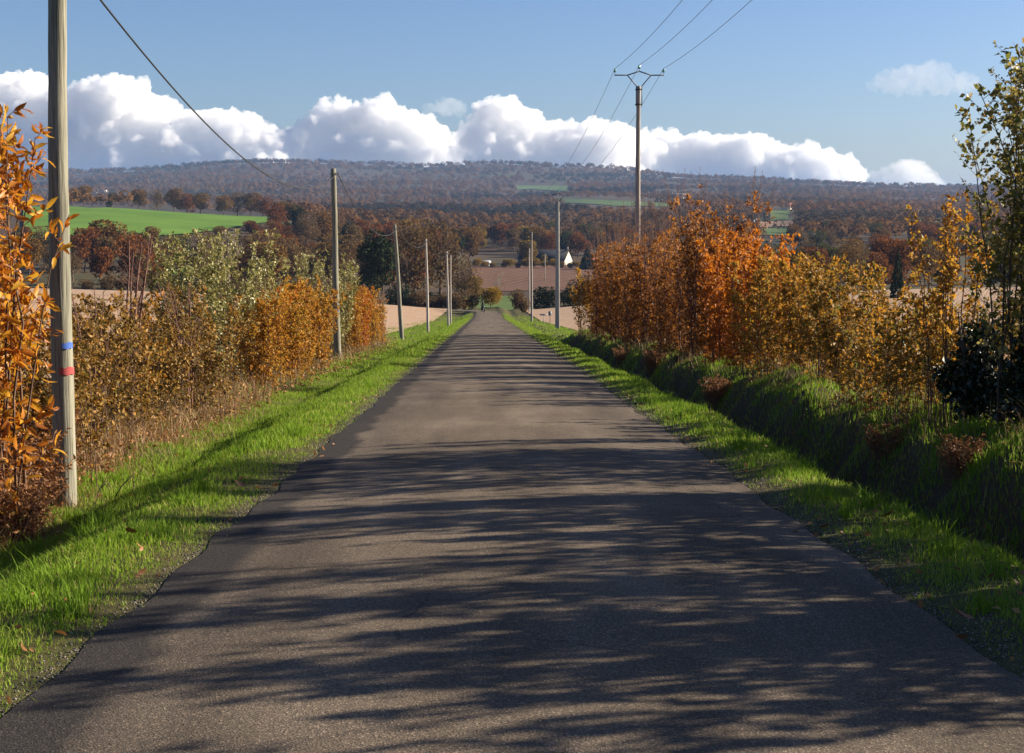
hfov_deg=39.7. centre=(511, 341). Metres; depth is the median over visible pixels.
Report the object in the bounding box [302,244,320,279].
broadleaf tree
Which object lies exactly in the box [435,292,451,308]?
round bush
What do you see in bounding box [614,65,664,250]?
power pole
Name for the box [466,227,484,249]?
broadleaf tree
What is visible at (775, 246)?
broadleaf tree
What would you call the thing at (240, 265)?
broadleaf tree
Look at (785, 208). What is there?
distant house
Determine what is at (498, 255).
ground
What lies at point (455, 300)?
round bush
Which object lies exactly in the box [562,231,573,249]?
broadleaf tree
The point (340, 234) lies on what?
broadleaf tree
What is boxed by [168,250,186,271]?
broadleaf tree
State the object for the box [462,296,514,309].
field
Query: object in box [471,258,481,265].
round bush
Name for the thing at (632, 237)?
broadleaf tree
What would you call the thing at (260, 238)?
broadleaf tree
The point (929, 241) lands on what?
broadleaf tree
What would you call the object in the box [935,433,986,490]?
bracken clump
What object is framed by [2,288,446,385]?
field
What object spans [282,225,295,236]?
broadleaf tree
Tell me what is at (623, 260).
hedge shrub
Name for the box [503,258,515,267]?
round bush
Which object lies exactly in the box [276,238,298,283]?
broadleaf tree
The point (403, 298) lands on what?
round bush
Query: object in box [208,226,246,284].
broadleaf tree
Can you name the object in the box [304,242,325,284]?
broadleaf tree
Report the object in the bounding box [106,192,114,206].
broadleaf tree
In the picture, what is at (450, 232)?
broadleaf tree
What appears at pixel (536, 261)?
round bush
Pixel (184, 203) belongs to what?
broadleaf tree
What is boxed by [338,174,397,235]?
telephone cable
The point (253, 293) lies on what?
hedge shrub
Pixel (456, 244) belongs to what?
broadleaf tree
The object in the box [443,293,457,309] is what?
round bush
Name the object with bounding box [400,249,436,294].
broadleaf tree
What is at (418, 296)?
round bush
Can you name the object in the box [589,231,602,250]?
broadleaf tree
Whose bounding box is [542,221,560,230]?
broadleaf tree
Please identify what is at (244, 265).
broadleaf tree
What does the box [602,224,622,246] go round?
broadleaf tree
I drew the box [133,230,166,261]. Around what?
broadleaf tree
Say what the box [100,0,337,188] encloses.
telephone cable
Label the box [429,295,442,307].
round bush
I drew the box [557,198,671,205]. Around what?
field
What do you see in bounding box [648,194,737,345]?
hedge shrub
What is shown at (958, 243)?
broadleaf tree
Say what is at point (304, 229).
broadleaf tree
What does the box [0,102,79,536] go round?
chestnut sapling
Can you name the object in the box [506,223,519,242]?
broadleaf tree
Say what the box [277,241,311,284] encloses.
broadleaf tree
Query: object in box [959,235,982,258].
broadleaf tree
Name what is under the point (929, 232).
broadleaf tree
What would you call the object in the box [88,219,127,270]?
broadleaf tree
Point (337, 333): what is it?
telephone pole
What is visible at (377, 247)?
broadleaf tree
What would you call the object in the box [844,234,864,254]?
broadleaf tree
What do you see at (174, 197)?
broadleaf tree
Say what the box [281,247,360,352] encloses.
hedge shrub
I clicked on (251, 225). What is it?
broadleaf tree
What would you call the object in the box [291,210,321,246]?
broadleaf tree
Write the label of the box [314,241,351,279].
broadleaf tree
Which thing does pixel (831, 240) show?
broadleaf tree
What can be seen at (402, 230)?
broadleaf tree
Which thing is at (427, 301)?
telephone pole
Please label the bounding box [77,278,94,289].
round bush
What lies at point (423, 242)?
broadleaf tree
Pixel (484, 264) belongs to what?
round bush
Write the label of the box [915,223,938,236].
broadleaf tree
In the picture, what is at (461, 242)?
broadleaf tree
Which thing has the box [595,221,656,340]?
hedge shrub
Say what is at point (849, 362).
hedge shrub
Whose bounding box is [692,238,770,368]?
hedge shrub
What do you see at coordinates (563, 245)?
conifer tree
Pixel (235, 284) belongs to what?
round bush
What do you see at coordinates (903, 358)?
hedge shrub
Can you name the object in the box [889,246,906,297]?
conifer tree
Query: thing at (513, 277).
field
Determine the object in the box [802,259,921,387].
hedge shrub
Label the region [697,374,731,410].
bracken clump
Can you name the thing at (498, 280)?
broadleaf tree
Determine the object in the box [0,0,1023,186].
sky
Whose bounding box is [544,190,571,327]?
power pole
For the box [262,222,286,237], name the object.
broadleaf tree
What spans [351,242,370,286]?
broadleaf tree
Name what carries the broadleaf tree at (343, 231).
on the ground at (498, 255)
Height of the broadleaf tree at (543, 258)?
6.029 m
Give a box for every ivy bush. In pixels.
[931,311,1014,426]
[992,332,1023,430]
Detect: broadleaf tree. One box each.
[6,233,32,260]
[11,227,20,236]
[14,238,44,274]
[19,226,32,237]
[28,225,47,262]
[38,245,48,274]
[70,227,102,271]
[70,234,91,273]
[70,246,83,280]
[73,186,91,206]
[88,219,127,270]
[88,246,114,285]
[90,235,116,263]
[105,234,163,284]
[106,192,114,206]
[120,230,138,248]
[128,189,147,208]
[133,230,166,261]
[144,226,160,239]
[148,190,163,210]
[149,248,171,274]
[158,234,186,250]
[158,237,182,256]
[163,188,184,211]
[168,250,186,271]
[169,236,192,260]
[174,193,197,212]
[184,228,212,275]
[192,192,209,213]
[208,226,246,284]
[212,226,228,237]
[214,239,228,250]
[215,195,233,214]
[223,247,250,281]
[228,192,247,215]
[238,237,250,246]
[239,232,278,286]
[241,192,260,215]
[242,247,259,285]
[244,220,260,233]
[244,241,288,290]
[245,229,276,244]
[251,196,273,216]
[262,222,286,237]
[263,202,287,224]
[272,234,300,273]
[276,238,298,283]
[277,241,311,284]
[279,243,308,280]
[280,201,295,222]
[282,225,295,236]
[286,205,305,234]
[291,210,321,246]
[295,219,314,243]
[296,214,320,243]
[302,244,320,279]
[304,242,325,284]
[311,211,338,242]
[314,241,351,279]
[322,234,364,292]
[327,217,346,242]
[329,226,341,242]
[339,221,355,249]
[344,224,364,252]
[348,219,370,239]
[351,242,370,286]
[356,228,400,303]
[362,223,388,240]
[365,223,398,243]
[368,257,395,293]
[383,220,401,244]
[384,218,438,293]
[390,257,407,286]
[398,221,414,247]
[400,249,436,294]
[415,220,468,293]
[416,234,434,257]
[432,230,444,249]
[435,227,460,256]
[436,228,454,262]
[448,256,481,309]
[451,230,465,259]
[458,227,482,264]
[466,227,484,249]
[466,276,483,297]
[471,227,487,248]
[476,223,490,241]
[490,223,509,247]
[494,273,504,288]
[504,228,521,252]
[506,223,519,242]
[508,225,527,246]
[516,240,538,265]
[521,226,532,239]
[529,226,551,246]
[536,232,553,248]
[536,232,555,248]
[540,254,547,261]
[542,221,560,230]
[550,231,568,248]
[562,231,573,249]
[565,232,593,257]
[575,229,587,249]
[576,223,593,243]
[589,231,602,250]
[594,231,609,248]
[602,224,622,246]
[618,228,634,243]
[625,234,645,243]
[758,244,783,268]
[785,224,802,242]
[788,247,806,265]
[792,232,809,251]
[797,246,831,273]
[798,239,815,251]
[808,230,828,249]
[816,243,832,261]
[819,248,841,271]
[821,220,841,239]
[822,228,838,246]
[823,247,848,284]
[833,238,869,287]
[842,241,871,285]
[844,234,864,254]
[859,251,898,287]
[864,234,889,255]
[867,222,882,242]
[867,237,900,284]
[871,227,890,241]
[881,238,909,255]
[882,238,919,283]
[903,240,926,268]
[907,221,924,241]
[909,236,947,289]
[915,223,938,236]
[919,226,943,243]
[921,239,940,280]
[926,251,962,282]
[936,231,965,252]
[943,229,965,256]
[953,227,965,259]
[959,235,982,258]
[966,222,981,236]
[974,234,1023,286]
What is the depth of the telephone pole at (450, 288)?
175.97 m
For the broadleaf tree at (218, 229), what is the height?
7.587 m
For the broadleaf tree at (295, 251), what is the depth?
386.41 m
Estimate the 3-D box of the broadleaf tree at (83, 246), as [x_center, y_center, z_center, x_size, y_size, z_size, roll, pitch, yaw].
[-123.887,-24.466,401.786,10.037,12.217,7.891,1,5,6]
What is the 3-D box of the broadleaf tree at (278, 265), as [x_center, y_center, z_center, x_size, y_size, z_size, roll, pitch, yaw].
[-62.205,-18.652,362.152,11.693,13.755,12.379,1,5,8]
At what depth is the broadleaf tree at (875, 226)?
861.46 m
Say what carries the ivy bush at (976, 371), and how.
on the ground at (498, 255)
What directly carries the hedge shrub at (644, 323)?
on the ground at (498, 255)
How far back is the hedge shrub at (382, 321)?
81.02 m
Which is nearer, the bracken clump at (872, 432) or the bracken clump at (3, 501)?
the bracken clump at (3, 501)
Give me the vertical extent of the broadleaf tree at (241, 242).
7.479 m
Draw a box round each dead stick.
[17,491,41,542]
[115,473,134,496]
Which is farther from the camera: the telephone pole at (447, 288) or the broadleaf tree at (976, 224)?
the broadleaf tree at (976, 224)
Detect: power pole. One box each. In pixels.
[522,225,540,321]
[522,243,535,311]
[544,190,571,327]
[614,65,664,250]
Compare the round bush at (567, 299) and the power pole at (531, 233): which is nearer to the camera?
the power pole at (531, 233)
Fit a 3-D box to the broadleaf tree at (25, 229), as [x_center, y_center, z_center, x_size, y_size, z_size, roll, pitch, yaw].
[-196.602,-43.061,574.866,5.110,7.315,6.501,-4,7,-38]
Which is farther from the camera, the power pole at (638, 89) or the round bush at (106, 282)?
the round bush at (106, 282)
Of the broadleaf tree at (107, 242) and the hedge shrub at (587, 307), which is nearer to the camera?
the hedge shrub at (587, 307)
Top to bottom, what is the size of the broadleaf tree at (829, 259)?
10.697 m
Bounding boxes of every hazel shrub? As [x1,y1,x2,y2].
[949,48,1023,424]
[959,37,1023,304]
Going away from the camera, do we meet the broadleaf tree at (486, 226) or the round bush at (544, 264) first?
the round bush at (544, 264)
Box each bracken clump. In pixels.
[0,437,25,550]
[0,473,68,542]
[6,421,79,514]
[8,403,89,486]
[612,346,633,367]
[642,347,669,376]
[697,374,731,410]
[861,422,913,466]
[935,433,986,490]
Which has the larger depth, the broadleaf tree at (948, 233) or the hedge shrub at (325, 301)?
the broadleaf tree at (948, 233)
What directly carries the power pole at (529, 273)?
on the ground at (498, 255)
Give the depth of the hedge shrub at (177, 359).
26.79 m
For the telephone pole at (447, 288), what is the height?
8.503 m
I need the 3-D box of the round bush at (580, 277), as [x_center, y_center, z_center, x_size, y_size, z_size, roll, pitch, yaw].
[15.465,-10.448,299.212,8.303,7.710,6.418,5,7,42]
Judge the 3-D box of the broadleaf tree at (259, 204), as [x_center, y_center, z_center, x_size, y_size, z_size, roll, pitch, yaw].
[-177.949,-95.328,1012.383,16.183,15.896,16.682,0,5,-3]
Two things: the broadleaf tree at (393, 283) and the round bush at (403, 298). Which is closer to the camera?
the round bush at (403, 298)
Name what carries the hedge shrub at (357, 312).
on the ground at (498, 255)
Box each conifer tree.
[560,228,568,249]
[579,244,595,268]
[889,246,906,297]
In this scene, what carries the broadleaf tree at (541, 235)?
on the ground at (498, 255)
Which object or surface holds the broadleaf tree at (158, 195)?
on the field at (166, 222)
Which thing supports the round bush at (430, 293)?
on the ground at (498, 255)
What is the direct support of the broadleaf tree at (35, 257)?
on the ground at (498, 255)
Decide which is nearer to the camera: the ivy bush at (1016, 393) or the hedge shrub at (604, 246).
the ivy bush at (1016, 393)
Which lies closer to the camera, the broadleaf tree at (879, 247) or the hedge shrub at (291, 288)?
the hedge shrub at (291, 288)
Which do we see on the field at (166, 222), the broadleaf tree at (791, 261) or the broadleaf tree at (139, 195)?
the broadleaf tree at (139, 195)
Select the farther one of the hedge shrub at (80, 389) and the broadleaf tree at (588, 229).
the broadleaf tree at (588, 229)
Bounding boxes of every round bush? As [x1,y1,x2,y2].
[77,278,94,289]
[99,274,117,289]
[113,277,129,290]
[129,277,146,290]
[143,271,168,291]
[174,273,191,287]
[188,279,205,293]
[226,278,241,288]
[384,285,415,305]
[390,294,407,305]
[405,295,416,306]
[407,290,425,306]
[413,292,432,306]
[424,291,439,307]
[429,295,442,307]
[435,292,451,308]
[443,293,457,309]
[444,293,465,309]
[461,291,481,308]
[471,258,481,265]
[480,261,489,267]
[480,286,503,308]
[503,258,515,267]
[508,289,524,309]
[516,297,530,312]
[520,259,533,267]
[526,258,540,267]
[530,286,564,308]
[540,261,548,267]
[548,259,555,266]
[560,284,577,306]
[567,273,592,304]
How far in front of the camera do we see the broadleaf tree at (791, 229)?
841.28 m
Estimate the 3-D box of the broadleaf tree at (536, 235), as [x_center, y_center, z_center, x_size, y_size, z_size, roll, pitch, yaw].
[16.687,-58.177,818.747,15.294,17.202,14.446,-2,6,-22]
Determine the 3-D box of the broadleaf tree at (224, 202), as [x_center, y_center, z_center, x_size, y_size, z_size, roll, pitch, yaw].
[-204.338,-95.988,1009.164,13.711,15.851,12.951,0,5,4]
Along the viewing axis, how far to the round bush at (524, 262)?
668.83 m
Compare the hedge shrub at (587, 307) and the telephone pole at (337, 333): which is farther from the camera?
the hedge shrub at (587, 307)
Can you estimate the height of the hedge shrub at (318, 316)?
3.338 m
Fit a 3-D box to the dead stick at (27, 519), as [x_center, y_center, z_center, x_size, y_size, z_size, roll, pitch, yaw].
[-4.736,1.761,13.883,0.299,0.610,0.036,0,5,-3]
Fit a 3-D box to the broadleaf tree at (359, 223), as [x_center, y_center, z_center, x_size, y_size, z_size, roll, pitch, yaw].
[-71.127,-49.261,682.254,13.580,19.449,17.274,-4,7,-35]
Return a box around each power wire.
[522,2,680,238]
[531,0,711,228]
[538,0,751,239]
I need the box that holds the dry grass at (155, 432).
[0,326,1023,552]
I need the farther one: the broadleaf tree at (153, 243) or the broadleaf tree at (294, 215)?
the broadleaf tree at (294, 215)
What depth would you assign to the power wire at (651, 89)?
76.26 m
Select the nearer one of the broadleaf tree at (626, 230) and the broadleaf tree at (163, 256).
the broadleaf tree at (163, 256)
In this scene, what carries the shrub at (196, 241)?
on the ground at (498, 255)
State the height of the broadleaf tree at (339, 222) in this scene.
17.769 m
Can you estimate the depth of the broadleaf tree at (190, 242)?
518.68 m
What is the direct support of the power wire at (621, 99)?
attached to the power pole
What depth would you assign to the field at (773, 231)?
1173.44 m
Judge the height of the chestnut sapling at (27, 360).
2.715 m
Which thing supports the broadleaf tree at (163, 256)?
on the ground at (498, 255)
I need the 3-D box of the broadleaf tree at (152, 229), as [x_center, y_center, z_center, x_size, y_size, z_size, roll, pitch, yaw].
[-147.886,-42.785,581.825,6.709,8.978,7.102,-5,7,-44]
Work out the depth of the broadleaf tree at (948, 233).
622.75 m
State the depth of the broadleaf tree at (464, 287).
317.72 m
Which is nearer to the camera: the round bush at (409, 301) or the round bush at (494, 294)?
the round bush at (494, 294)
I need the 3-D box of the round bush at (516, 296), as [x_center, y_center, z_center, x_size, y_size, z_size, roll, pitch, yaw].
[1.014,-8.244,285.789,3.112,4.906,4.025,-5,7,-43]
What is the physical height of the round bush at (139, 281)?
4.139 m
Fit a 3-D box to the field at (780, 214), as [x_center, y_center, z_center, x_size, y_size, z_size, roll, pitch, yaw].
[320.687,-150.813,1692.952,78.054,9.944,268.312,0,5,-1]
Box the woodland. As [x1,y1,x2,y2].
[2,158,1023,239]
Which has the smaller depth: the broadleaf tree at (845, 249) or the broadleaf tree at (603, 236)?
the broadleaf tree at (845, 249)
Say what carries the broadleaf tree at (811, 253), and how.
on the ground at (498, 255)
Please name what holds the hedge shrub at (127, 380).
on the ground at (498, 255)
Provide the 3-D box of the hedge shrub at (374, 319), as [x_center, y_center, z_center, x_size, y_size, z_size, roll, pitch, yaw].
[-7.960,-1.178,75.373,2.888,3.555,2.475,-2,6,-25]
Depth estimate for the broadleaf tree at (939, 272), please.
320.61 m
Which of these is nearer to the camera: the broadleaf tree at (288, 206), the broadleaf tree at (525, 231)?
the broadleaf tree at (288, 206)
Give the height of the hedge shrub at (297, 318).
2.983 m
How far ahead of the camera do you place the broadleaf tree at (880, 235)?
631.94 m
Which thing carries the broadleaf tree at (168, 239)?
on the ground at (498, 255)
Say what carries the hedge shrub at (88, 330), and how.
on the ground at (498, 255)
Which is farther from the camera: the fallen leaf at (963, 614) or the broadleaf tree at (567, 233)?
the broadleaf tree at (567, 233)
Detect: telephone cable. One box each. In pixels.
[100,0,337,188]
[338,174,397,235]
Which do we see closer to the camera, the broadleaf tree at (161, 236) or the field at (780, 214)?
the broadleaf tree at (161, 236)
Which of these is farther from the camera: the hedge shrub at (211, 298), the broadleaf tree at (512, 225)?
the broadleaf tree at (512, 225)
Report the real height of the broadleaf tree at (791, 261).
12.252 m
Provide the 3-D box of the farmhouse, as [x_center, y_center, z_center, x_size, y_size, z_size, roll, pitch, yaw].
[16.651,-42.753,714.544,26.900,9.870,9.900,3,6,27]
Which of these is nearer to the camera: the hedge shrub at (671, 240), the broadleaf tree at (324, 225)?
the hedge shrub at (671, 240)
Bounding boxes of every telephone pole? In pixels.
[48,0,76,507]
[331,168,340,356]
[393,224,403,339]
[425,239,428,330]
[446,252,448,325]
[450,255,450,322]
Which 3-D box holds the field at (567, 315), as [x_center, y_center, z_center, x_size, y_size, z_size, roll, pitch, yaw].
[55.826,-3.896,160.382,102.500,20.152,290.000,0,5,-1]
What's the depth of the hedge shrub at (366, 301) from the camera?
69.82 m
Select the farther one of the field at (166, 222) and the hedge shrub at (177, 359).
the field at (166, 222)
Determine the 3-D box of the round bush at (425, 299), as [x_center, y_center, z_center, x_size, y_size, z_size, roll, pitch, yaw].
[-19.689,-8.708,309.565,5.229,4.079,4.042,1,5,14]
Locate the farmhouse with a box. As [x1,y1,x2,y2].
[517,247,572,264]
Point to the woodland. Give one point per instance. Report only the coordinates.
(847, 215)
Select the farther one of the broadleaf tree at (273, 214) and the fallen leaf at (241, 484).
the broadleaf tree at (273, 214)
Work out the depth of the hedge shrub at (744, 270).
33.28 m
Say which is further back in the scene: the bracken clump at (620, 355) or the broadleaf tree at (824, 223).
the broadleaf tree at (824, 223)
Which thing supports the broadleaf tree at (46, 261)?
on the ground at (498, 255)
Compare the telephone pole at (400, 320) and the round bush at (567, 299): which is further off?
the round bush at (567, 299)
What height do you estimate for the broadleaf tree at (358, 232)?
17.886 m
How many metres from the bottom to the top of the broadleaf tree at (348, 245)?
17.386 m
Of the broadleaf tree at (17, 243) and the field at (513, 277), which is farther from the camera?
the field at (513, 277)
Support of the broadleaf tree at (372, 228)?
on the ground at (498, 255)
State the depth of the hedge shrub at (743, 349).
30.84 m
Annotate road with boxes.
[0,310,1023,752]
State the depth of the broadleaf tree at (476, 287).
419.76 m
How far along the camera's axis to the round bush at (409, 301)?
307.86 m
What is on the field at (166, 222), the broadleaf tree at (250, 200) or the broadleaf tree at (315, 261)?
the broadleaf tree at (250, 200)
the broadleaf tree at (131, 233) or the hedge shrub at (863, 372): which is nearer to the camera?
the hedge shrub at (863, 372)
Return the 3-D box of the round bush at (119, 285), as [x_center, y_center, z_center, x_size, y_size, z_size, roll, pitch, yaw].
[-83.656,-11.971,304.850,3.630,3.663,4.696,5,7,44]
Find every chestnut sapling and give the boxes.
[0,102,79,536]
[0,275,50,415]
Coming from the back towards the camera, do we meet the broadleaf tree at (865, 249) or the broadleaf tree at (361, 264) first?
the broadleaf tree at (361, 264)
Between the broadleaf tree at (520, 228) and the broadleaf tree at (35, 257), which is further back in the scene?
the broadleaf tree at (520, 228)
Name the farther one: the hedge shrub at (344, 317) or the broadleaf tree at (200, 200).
the broadleaf tree at (200, 200)
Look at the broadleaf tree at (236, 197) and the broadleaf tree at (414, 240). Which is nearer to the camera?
the broadleaf tree at (414, 240)
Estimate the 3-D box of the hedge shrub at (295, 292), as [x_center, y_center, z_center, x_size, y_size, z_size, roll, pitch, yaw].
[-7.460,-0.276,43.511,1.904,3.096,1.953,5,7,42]
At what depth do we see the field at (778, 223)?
1448.59 m
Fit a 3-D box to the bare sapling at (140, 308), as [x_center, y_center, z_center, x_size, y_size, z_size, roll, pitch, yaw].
[-6.454,-0.046,24.077,1.185,3.830,1.465,0,5,0]
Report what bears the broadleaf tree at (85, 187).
on the ground at (498, 255)
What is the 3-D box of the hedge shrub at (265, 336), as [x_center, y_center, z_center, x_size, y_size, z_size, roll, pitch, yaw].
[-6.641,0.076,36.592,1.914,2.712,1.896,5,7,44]
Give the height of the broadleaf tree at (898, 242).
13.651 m
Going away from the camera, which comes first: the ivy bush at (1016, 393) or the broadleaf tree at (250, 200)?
the ivy bush at (1016, 393)
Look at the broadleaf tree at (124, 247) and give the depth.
326.16 m
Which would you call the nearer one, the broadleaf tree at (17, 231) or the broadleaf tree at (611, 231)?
the broadleaf tree at (17, 231)
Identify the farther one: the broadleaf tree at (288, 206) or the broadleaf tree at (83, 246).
the broadleaf tree at (288, 206)
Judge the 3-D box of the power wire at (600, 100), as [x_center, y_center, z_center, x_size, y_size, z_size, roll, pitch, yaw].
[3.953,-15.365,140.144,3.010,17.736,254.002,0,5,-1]
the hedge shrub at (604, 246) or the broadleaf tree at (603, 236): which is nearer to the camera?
the hedge shrub at (604, 246)
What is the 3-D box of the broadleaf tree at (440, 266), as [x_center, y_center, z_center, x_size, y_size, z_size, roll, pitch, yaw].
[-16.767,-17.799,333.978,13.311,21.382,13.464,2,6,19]
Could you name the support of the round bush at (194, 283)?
on the ground at (498, 255)
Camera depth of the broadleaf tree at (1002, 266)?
317.76 m
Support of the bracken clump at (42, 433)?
on the ground at (498, 255)
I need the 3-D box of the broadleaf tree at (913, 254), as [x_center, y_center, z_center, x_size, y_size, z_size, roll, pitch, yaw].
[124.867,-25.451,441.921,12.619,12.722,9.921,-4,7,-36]
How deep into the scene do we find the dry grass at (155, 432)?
23.55 m
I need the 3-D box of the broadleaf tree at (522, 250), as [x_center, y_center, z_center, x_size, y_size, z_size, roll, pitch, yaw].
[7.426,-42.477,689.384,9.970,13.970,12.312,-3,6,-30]
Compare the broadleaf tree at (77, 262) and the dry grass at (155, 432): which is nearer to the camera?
the dry grass at (155, 432)
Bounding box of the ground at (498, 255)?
[0,163,1023,718]
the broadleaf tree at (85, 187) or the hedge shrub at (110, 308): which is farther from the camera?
the broadleaf tree at (85, 187)
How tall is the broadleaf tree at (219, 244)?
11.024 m
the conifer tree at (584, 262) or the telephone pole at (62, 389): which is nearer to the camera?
the telephone pole at (62, 389)
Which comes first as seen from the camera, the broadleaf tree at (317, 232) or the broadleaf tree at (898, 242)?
the broadleaf tree at (898, 242)
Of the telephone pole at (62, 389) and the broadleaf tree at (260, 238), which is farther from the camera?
the broadleaf tree at (260, 238)
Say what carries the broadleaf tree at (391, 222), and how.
on the ground at (498, 255)
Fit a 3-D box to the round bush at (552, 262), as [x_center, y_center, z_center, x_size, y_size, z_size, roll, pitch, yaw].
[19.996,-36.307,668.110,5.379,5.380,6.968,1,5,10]
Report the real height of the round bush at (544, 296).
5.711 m
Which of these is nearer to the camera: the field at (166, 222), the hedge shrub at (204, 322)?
the hedge shrub at (204, 322)
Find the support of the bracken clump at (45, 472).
on the ground at (498, 255)
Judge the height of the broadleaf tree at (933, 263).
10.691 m
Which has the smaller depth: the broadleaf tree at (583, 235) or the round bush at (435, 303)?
the round bush at (435, 303)
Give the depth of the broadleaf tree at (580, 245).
771.73 m
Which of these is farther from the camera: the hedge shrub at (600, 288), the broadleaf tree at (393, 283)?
the broadleaf tree at (393, 283)
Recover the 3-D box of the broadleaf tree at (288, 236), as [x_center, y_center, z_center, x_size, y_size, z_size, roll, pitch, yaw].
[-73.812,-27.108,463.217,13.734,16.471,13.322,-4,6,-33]
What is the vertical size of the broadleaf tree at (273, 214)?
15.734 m
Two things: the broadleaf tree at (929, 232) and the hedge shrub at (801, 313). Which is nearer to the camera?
the hedge shrub at (801, 313)
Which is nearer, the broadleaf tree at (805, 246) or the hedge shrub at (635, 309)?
the hedge shrub at (635, 309)
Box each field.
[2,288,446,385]
[23,206,266,240]
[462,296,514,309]
[471,266,596,290]
[516,185,568,190]
[527,287,1020,367]
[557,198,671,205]
[760,221,792,226]
[760,227,786,234]
[770,210,788,219]
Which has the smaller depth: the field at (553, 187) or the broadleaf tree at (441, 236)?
the broadleaf tree at (441, 236)
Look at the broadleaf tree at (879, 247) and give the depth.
375.45 m
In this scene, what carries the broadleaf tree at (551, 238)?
on the ground at (498, 255)
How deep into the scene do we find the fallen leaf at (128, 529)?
9.71 m
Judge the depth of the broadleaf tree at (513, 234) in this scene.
838.79 m
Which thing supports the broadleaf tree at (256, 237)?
on the ground at (498, 255)
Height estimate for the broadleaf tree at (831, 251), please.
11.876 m
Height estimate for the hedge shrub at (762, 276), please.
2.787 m
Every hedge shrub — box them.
[0,300,144,459]
[0,309,129,483]
[39,288,167,425]
[46,292,175,442]
[118,310,251,423]
[134,231,258,392]
[134,281,238,410]
[187,227,290,379]
[220,292,289,390]
[228,283,300,370]
[253,274,321,364]
[258,286,317,378]
[276,280,337,373]
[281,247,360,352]
[304,286,345,360]
[319,283,369,350]
[339,288,386,345]
[343,283,374,347]
[368,288,389,341]
[568,267,604,336]
[582,208,641,331]
[583,239,636,337]
[594,201,670,334]
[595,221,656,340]
[613,225,672,344]
[615,191,683,339]
[631,186,704,346]
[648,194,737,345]
[649,237,718,353]
[663,168,774,358]
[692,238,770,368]
[696,226,775,356]
[716,226,800,368]
[729,252,815,382]
[745,251,848,379]
[783,263,889,378]
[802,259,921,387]
[821,291,1007,430]
[826,312,956,409]
[866,288,1020,429]
[904,190,998,428]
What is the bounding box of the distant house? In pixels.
[781,202,791,209]
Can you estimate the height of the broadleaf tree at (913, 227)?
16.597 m
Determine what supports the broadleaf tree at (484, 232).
on the ground at (498, 255)
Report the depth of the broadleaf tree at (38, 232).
447.71 m
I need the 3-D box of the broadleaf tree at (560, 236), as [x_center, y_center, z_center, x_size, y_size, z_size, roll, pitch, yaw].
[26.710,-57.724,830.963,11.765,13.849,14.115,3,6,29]
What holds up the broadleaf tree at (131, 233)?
on the ground at (498, 255)
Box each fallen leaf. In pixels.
[126,527,136,531]
[235,480,246,486]
[947,605,973,618]
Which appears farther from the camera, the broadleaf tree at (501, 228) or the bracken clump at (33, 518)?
the broadleaf tree at (501, 228)
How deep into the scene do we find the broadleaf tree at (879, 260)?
342.47 m
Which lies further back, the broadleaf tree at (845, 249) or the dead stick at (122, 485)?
the broadleaf tree at (845, 249)
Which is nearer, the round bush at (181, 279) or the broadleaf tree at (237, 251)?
the broadleaf tree at (237, 251)
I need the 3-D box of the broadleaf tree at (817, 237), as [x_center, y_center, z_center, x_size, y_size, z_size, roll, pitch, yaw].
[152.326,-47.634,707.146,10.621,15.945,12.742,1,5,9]
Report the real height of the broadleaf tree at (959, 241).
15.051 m
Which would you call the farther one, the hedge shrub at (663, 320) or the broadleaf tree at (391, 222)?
the broadleaf tree at (391, 222)
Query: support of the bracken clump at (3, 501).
on the ground at (498, 255)
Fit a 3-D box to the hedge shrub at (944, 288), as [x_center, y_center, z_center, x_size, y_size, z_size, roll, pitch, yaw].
[5.581,-0.324,18.158,1.137,3.327,0.831,-1,5,-14]
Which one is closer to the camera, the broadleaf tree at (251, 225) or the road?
the road
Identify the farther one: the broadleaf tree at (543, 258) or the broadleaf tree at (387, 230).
the broadleaf tree at (543, 258)
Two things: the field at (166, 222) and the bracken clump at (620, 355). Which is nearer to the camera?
the bracken clump at (620, 355)
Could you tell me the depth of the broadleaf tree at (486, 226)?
911.88 m
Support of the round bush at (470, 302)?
on the ground at (498, 255)
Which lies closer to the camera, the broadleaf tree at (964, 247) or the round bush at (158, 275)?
the round bush at (158, 275)
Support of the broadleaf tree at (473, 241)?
on the ground at (498, 255)
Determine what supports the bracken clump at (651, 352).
on the ground at (498, 255)
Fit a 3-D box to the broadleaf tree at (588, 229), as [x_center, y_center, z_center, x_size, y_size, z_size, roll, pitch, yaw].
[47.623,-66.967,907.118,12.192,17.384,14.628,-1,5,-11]
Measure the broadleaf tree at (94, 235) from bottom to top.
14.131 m
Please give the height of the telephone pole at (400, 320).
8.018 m
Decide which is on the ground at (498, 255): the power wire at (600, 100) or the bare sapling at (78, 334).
the bare sapling at (78, 334)
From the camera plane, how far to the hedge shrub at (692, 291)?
41.42 m
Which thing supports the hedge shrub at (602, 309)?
on the ground at (498, 255)
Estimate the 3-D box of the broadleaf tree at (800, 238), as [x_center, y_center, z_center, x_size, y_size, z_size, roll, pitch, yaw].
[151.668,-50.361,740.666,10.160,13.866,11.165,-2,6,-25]
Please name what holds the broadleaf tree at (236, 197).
on the field at (166, 222)
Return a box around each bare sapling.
[71,279,122,443]
[101,226,162,431]
[156,279,205,412]

